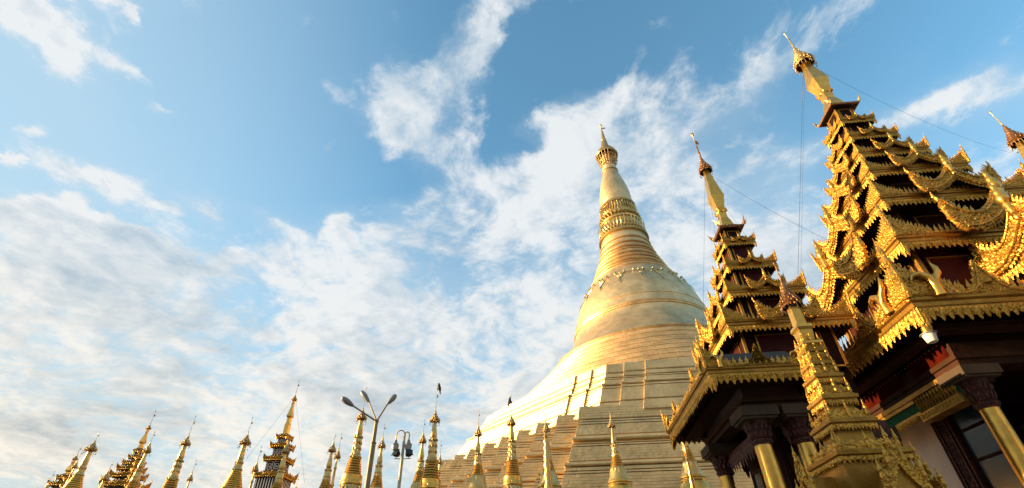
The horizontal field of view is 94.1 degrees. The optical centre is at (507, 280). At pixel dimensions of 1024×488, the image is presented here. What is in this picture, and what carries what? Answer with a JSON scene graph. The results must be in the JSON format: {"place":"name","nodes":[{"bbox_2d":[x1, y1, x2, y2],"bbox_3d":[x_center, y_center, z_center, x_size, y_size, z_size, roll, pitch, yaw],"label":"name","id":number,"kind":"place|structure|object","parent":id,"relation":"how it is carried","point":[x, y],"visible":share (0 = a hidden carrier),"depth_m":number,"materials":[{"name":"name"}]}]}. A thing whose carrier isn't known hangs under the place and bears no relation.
{"place":"outdoors","nodes":[
{"label":"outdoors","id":0,"kind":"place"},
{"bbox_2d":[46,446,81,487],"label":"tiered tower","id":1,"kind":"structure","parent":0,"point":[62,480],"depth_m":32.46,"materials":[{"name":"gold metal"}]},
{"bbox_2d":[98,411,155,487],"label":"tiered tower","id":2,"kind":"structure","parent":0,"point":[123,476],"depth_m":37.73,"materials":[{"name":"gold metal"}]},
{"bbox_2d":[0,0,1023,487],"label":"sky","id":3,"kind":"structure","parent":0,"point":[211,211],"materials":[{"name":"blue"}]},
{"bbox_2d":[543,419,552,487],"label":"ornate pole","id":4,"kind":"object","parent":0,"point":[547,474],"visible":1,"depth_m":20.95,"materials":[{"name":"metal"}]},
{"bbox_2d":[684,447,696,487],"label":"ornate pole","id":5,"kind":"object","parent":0,"point":[691,479],"visible":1,"depth_m":18.67,"materials":[{"name":"metal"}]},
{"bbox_2d":[773,262,946,487],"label":"shrine tower","id":6,"kind":"structure","parent":0,"point":[853,453],"depth_m":7.27,"materials":[{"name":"gold metal"}]},
{"bbox_2d":[989,111,1023,160],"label":"tiered pavilion","id":7,"kind":"structure","parent":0,"point":[1015,140],"depth_m":28.73,"materials":[{"name":"metal"}]},
{"label":"ground","id":8,"kind":"structure","parent":0,"visible":0},
{"bbox_2d":[66,450,82,482],"bbox_3d":[-21.659,12.299,21.828,0.270,8.903,0.264,-4,-35,4],"label":"finial mast","id":9,"kind":"object","parent":8,"relation":"on","point":[74,466],"visible":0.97,"depth_m":23.82,"materials":[{"name":"metal"}]},
{"bbox_2d":[62,433,98,487],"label":"stupa","id":10,"kind":"object","parent":8,"relation":"on","point":[75,480],"visible":1,"depth_m":22.43,"materials":[{"name":"metal"}]},
{"bbox_2d":[98,462,112,487],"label":"stupa","id":11,"kind":"object","parent":8,"relation":"on","point":[104,478],"visible":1,"depth_m":24.33,"materials":[{"name":"metal"}]},
{"bbox_2d":[125,432,154,487],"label":"stupa","id":12,"kind":"object","parent":8,"relation":"on","point":[134,480],"visible":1,"depth_m":24.48,"materials":[{"name":"metal"}]},
{"bbox_2d":[162,416,195,487],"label":"stupa","id":13,"kind":"object","parent":8,"relation":"on","point":[172,479],"visible":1,"depth_m":23.84,"materials":[{"name":"metal"}]},
{"bbox_2d":[186,460,196,487],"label":"finial mast","id":14,"kind":"object","parent":8,"relation":"on","point":[189,478],"visible":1,"depth_m":26.41,"materials":[{"name":"metal"}]},
{"bbox_2d":[221,417,252,487],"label":"stupa","id":15,"kind":"object","parent":8,"relation":"on","point":[234,479],"visible":1,"depth_m":24.22,"materials":[{"name":"metal"}]},
{"bbox_2d":[249,446,261,487],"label":"finial mast","id":16,"kind":"object","parent":8,"relation":"on","point":[255,468],"visible":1,"depth_m":25.48,"materials":[{"name":"metal"}]},
{"bbox_2d":[251,385,298,487],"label":"tiered tower","id":17,"kind":"structure","parent":8,"relation":"on","point":[266,477],"depth_m":36.42,"materials":[{"name":"gold metal"}]},
{"bbox_2d":[271,440,289,487],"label":"stupa","id":18,"kind":"object","parent":8,"relation":"on","point":[278,481],"visible":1,"depth_m":24.25,"materials":[{"name":"metal"}]},
{"bbox_2d":[319,433,335,487],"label":"stupa","id":19,"kind":"object","parent":8,"relation":"on","point":[326,482],"visible":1,"depth_m":24.14,"materials":[{"name":"metal"}]},
{"bbox_2d":[330,433,341,487],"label":"finial mast","id":20,"kind":"object","parent":8,"relation":"on","point":[337,456],"visible":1,"depth_m":23.63,"materials":[{"name":"metal"}]},
{"bbox_2d":[339,387,366,487],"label":"stupa","id":21,"kind":"object","parent":8,"relation":"on","point":[352,476],"visible":0.98,"depth_m":21.84,"materials":[{"name":"metal"}]},
{"bbox_2d":[341,390,396,487],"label":"street lamp","id":22,"kind":"object","parent":8,"relation":"on","point":[364,395],"visible":1,"depth_m":20.95,"materials":[{"name":"metal"}]},
{"bbox_2d":[370,424,385,487],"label":"stupa","id":23,"kind":"object","parent":8,"relation":"on","point":[376,481],"visible":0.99,"depth_m":23.92,"materials":[{"name":"metal"}]},
{"bbox_2d":[392,430,413,487],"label":"floodlight pole","id":24,"kind":"object","parent":8,"relation":"on","point":[407,446],"visible":1,"depth_m":21.89,"materials":[{"name":"beige paint"}]},
{"bbox_2d":[410,420,426,487],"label":"stupa","id":25,"kind":"object","parent":8,"relation":"on","point":[418,476],"visible":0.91,"depth_m":23.51,"materials":[{"name":"metal"}]},
{"bbox_2d":[419,389,440,487],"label":"stupa","id":26,"kind":"object","parent":8,"relation":"on","point":[430,478],"visible":1,"depth_m":21.68,"materials":[{"name":"metal"}]},
{"bbox_2d":[438,445,442,477],"bbox_3d":[-3.643,12.831,23.681,0.348,9.644,0.353,-27,-43,32],"label":"finial mast","id":27,"kind":"object","parent":8,"relation":"on","point":[440,462],"visible":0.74,"depth_m":25.71,"materials":[{"name":"metal"}]},
{"bbox_2d":[467,410,486,487],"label":"stupa","id":28,"kind":"object","parent":8,"relation":"on","point":[477,479],"visible":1,"depth_m":23.15,"materials":[{"name":"metal"}]},
{"bbox_2d":[503,401,522,487],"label":"stupa","id":29,"kind":"object","parent":8,"relation":"on","point":[512,477],"visible":1,"depth_m":22.80,"materials":[{"name":"metal"}]},
{"bbox_2d":[538,416,560,487],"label":"stupa","id":30,"kind":"object","parent":8,"relation":"on","point":[555,483],"visible":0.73,"depth_m":23.42,"materials":[{"name":"metal"}]},
{"bbox_2d":[438,124,753,487],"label":"great stupa","id":31,"kind":"object","parent":8,"relation":"on","point":[626,362],"visible":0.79,"depth_m":53.37,"materials":[{"name":"gold metal"}]},
{"bbox_2d":[608,415,632,487],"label":"stupa","id":32,"kind":"object","parent":8,"relation":"on","point":[619,478],"visible":1,"depth_m":22.10,"materials":[{"name":"metal"}]},
{"bbox_2d":[676,404,710,487],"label":"stupa","id":33,"kind":"object","parent":8,"relation":"on","point":[699,477],"visible":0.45,"depth_m":20.68,"materials":[{"name":"metal"}]},
{"bbox_2d":[660,133,902,487],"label":"tiered pavilion","id":34,"kind":"structure","parent":8,"relation":"on","point":[744,403],"depth_m":13.50,"materials":[{"name":"metal"}]},
{"bbox_2d":[703,211,704,294],"bbox_3d":[6.750,-1.401,16.384,2.822,7.510,0.010,18,-39,-25],"label":"wire","id":35,"kind":"object","parent":34,"relation":"hanging from","point":[703,278],"visible":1,"depth_m":14.98,"materials":[{"name":"metal"}]},
{"bbox_2d":[751,455,788,487],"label":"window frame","id":36,"kind":"structure","parent":34,"relation":"in","point":[757,476],"depth_m":13.18,"materials":[{"name":"brown wood"}]},
{"bbox_2d":[714,177,832,242],"bbox_3d":[9.990,-2.772,18.177,3.665,3.298,0.011,2,-35,-4],"label":"wire","id":37,"kind":"object","parent":34,"relation":"attached to","point":[783,217],"visible":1,"depth_m":17.88,"materials":[{"name":"metal"}]},
{"bbox_2d":[788,451,819,486],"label":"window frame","id":38,"kind":"structure","parent":34,"relation":"in","point":[790,456],"depth_m":11.87,"materials":[{"name":"wood"}]},
{"bbox_2d":[784,33,1023,487],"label":"tiered pavilion","id":39,"kind":"structure","parent":8,"relation":"on","point":[920,234],"depth_m":14.14,"materials":[{"name":"metal"}]},
{"bbox_2d":[798,90,802,259],"bbox_3d":[12.558,-5.039,20.430,4.947,13.409,0.012,-4,-35,5],"label":"wire","id":40,"kind":"object","parent":39,"relation":"attached to","point":[800,178],"visible":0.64,"depth_m":19.99,"materials":[{"name":"metal"}]},
{"bbox_2d":[801,81,804,243],"bbox_3d":[12.508,-5.182,20.191,5.052,13.180,0.007,-1,-35,0],"label":"wire","id":41,"kind":"object","parent":39,"relation":"attached to","point":[802,182],"visible":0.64,"depth_m":19.29,"materials":[{"name":"metal"}]},
{"bbox_2d":[829,75,1009,152],"bbox_3d":[22.919,-8.682,25.859,16.155,0.919,0.010,11,-37,-17],"label":"wire","id":42,"kind":"object","parent":39,"relation":"attached to","point":[929,123],"visible":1,"depth_m":25.50,"materials":[{"name":"metal"}]},
{"bbox_2d":[920,324,937,343],"bbox_3d":[9.961,1.245,11.303,0.352,0.480,0.352,-4,-35,4],"label":"eave lamp","id":43,"kind":"object","parent":39,"relation":"hanging from","point":[928,335],"visible":1,"depth_m":11.19,"materials":[{"name":"white ceramic"}]},
{"bbox_2d":[949,404,1023,487],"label":"window","id":44,"kind":"structure","parent":39,"relation":"in","point":[992,464],"depth_m":12.13,"materials":[{"name":"black glass"}]}
]}

